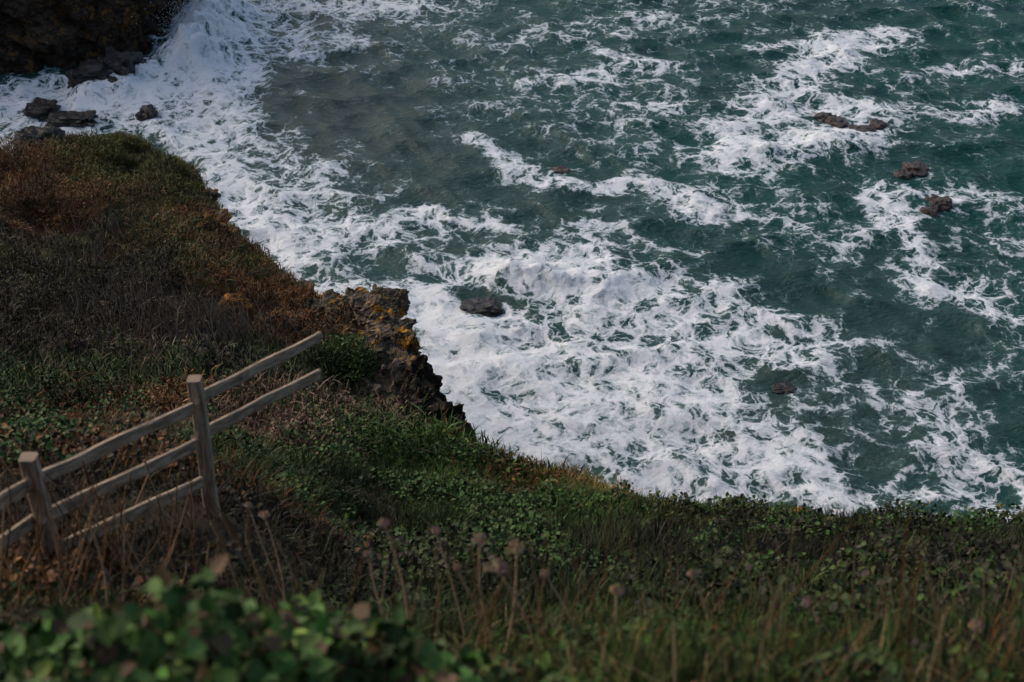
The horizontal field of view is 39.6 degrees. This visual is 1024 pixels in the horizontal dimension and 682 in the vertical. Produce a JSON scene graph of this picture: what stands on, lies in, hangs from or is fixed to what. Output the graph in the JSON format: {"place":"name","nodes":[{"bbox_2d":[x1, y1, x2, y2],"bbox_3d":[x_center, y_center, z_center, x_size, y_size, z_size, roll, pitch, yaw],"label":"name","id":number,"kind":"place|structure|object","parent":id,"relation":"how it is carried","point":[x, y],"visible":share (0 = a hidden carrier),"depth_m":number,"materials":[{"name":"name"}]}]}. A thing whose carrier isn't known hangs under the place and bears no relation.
{"place":"outdoors","nodes":[
{"label":"outdoors","id":0,"kind":"place"},
{"bbox_2d":[0,0,191,73],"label":"sea cliff","id":1,"kind":"structure","parent":0,"point":[35,35],"depth_m":89.38,"materials":[{"name":"brown stone"}]},
{"bbox_2d":[0,0,1023,521],"bbox_3d":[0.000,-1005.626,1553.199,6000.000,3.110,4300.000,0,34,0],"label":"sea","id":2,"kind":"structure","parent":0,"point":[698,250],"depth_m":75.01,"materials":[{"name":"liquid"}]},
{"bbox_2d":[11,125,65,149],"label":"sea rock","id":3,"kind":"object","parent":2,"relation":"in","point":[39,132],"visible":0.38,"depth_m":80.24,"materials":[{"name":"grey stone"}]},
{"bbox_2d":[22,97,60,120],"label":"sea rock","id":4,"kind":"object","parent":2,"relation":"in","point":[38,108],"visible":0.87,"depth_m":83.95,"materials":[{"name":"grey stone"}]},
{"bbox_2d":[45,110,98,127],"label":"sea rock","id":5,"kind":"object","parent":2,"relation":"in","point":[60,118],"visible":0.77,"depth_m":82.62,"materials":[{"name":"grey stone"}]},
{"bbox_2d":[65,46,146,88],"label":"sea rock","id":6,"kind":"object","parent":2,"relation":"in","point":[113,60],"visible":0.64,"depth_m":86.91,"materials":[{"name":"grey stone"}]},
{"bbox_2d":[135,104,157,120],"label":"sea rock","id":7,"kind":"object","parent":2,"relation":"in","point":[148,111],"visible":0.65,"depth_m":83.27,"materials":[{"name":"grey stone"}]},
{"bbox_2d":[131,0,262,38],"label":"sea spray","id":8,"kind":"object","parent":2,"relation":"on","point":[183,18],"visible":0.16,"depth_m":92.35,"materials":[{"name":"white liquid"}]},
{"bbox_2d":[459,296,502,316],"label":"sea rock","id":9,"kind":"object","parent":2,"relation":"in","point":[488,306],"visible":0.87,"depth_m":66.56,"materials":[{"name":"grey stone"}]},
{"bbox_2d":[549,165,568,173],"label":"sea rock","id":10,"kind":"object","parent":2,"relation":"in","point":[562,169],"visible":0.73,"depth_m":78.08,"materials":[{"name":"grey stone"}]},
{"bbox_2d":[771,382,795,393],"bbox_3d":[11.726,2.144,61.462,1.112,0.446,0.834,0,34,0],"label":"sea rock","id":11,"kind":"object","parent":2,"relation":"in","point":[783,388],"visible":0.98,"depth_m":61.30,"materials":[{"name":"grey stone"}]},
{"bbox_2d":[813,112,887,131],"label":"sea rock","id":12,"kind":"object","parent":2,"relation":"in","point":[874,125],"visible":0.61,"depth_m":82.82,"materials":[{"name":"grey stone"}]},
{"bbox_2d":[893,161,928,179],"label":"sea rock","id":13,"kind":"object","parent":2,"relation":"in","point":[908,170],"visible":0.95,"depth_m":77.92,"materials":[{"name":"grey stone"}]},
{"bbox_2d":[920,194,952,216],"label":"sea rock","id":14,"kind":"object","parent":2,"relation":"in","point":[939,203],"visible":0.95,"depth_m":74.67,"materials":[{"name":"grey stone"}]},
{"bbox_2d":[0,367,1023,633],"bbox_3d":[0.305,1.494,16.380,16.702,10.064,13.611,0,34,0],"label":"bramble bank","id":15,"kind":"structure","parent":0,"point":[980,575],"depth_m":13.90,"materials":[{"name":"green plant"}]},
{"bbox_2d":[0,127,1023,681],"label":"ground","id":16,"kind":"structure","parent":0,"point":[204,524],"depth_m":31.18,"materials":[{"name":"green plant"}]},
{"bbox_2d":[0,331,321,554],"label":"wooden fence","id":17,"kind":"object","parent":16,"relation":"on","point":[199,395],"visible":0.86,"depth_m":10.21,"materials":[{"name":"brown wood"}]},
{"bbox_2d":[0,198,352,387],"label":"bare scrub","id":18,"kind":"object","parent":16,"relation":"on","point":[198,307],"visible":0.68,"depth_m":33.35,"materials":[{"name":"brown plant"}]},
{"bbox_2d":[218,292,254,320],"bbox_3d":[-7.132,-0.743,36.650,1.029,1.084,0.646,0,34,0],"label":"orange lichen rock","id":19,"kind":"object","parent":16,"relation":"on","point":[240,296],"visible":0.31,"depth_m":36.38,"materials":[{"name":"brown stone"}]},
{"bbox_2d":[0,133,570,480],"bbox_3d":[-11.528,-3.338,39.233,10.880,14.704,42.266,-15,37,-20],"label":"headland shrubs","id":20,"kind":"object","parent":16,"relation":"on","point":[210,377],"visible":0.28,"depth_m":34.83,"materials":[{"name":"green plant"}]},
{"bbox_2d":[0,554,619,681],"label":"ivy bush","id":21,"kind":"object","parent":16,"relation":"on","point":[212,638],"visible":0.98,"depth_m":3.83,"materials":[{"name":"green plant"}]},
{"bbox_2d":[303,330,381,388],"bbox_3d":[-3.842,0.651,32.174,1.806,1.813,1.819,-23,40,-30],"label":"evergreen shrub","id":22,"kind":"object","parent":16,"relation":"on","point":[361,349],"visible":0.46,"depth_m":31.80,"materials":[{"name":"green plant"}]},
{"bbox_2d":[305,284,421,416],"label":"rocky crag","id":23,"kind":"structure","parent":16,"relation":"on","point":[403,339],"depth_m":33.72,"materials":[{"name":"stone"}]},
{"bbox_2d":[318,278,400,412],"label":"crag grass","id":24,"kind":"structure","parent":23,"relation":"on","point":[328,301],"depth_m":34.40,"materials":[{"name":"brown plant"}]},
{"bbox_2d":[397,354,474,438],"bbox_3d":[-1.668,2.238,30.236,1.950,3.524,4.134,0,34,0],"label":"dark cliff rock","id":25,"kind":"object","parent":16,"relation":"on","point":[420,379],"visible":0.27,"depth_m":29.76,"materials":[{"name":"black stone"}]},
{"bbox_2d":[201,188,806,514],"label":"cliff edge rocks","id":26,"kind":"object","parent":16,"relation":"on","point":[214,193],"visible":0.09,"depth_m":49.38,"materials":[{"name":"brown stone"}]},
{"bbox_2d":[0,547,1023,681],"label":"foreground grass","id":27,"kind":"structure","parent":16,"relation":"on","point":[992,649],"depth_m":5.53,"materials":[{"name":"green plant"}]},
{"bbox_2d":[0,424,1023,681],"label":"dead stalks","id":28,"kind":"object","parent":16,"relation":"on","point":[614,588],"visible":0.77,"depth_m":7.31,"materials":[{"name":"brown plant"}]}
]}

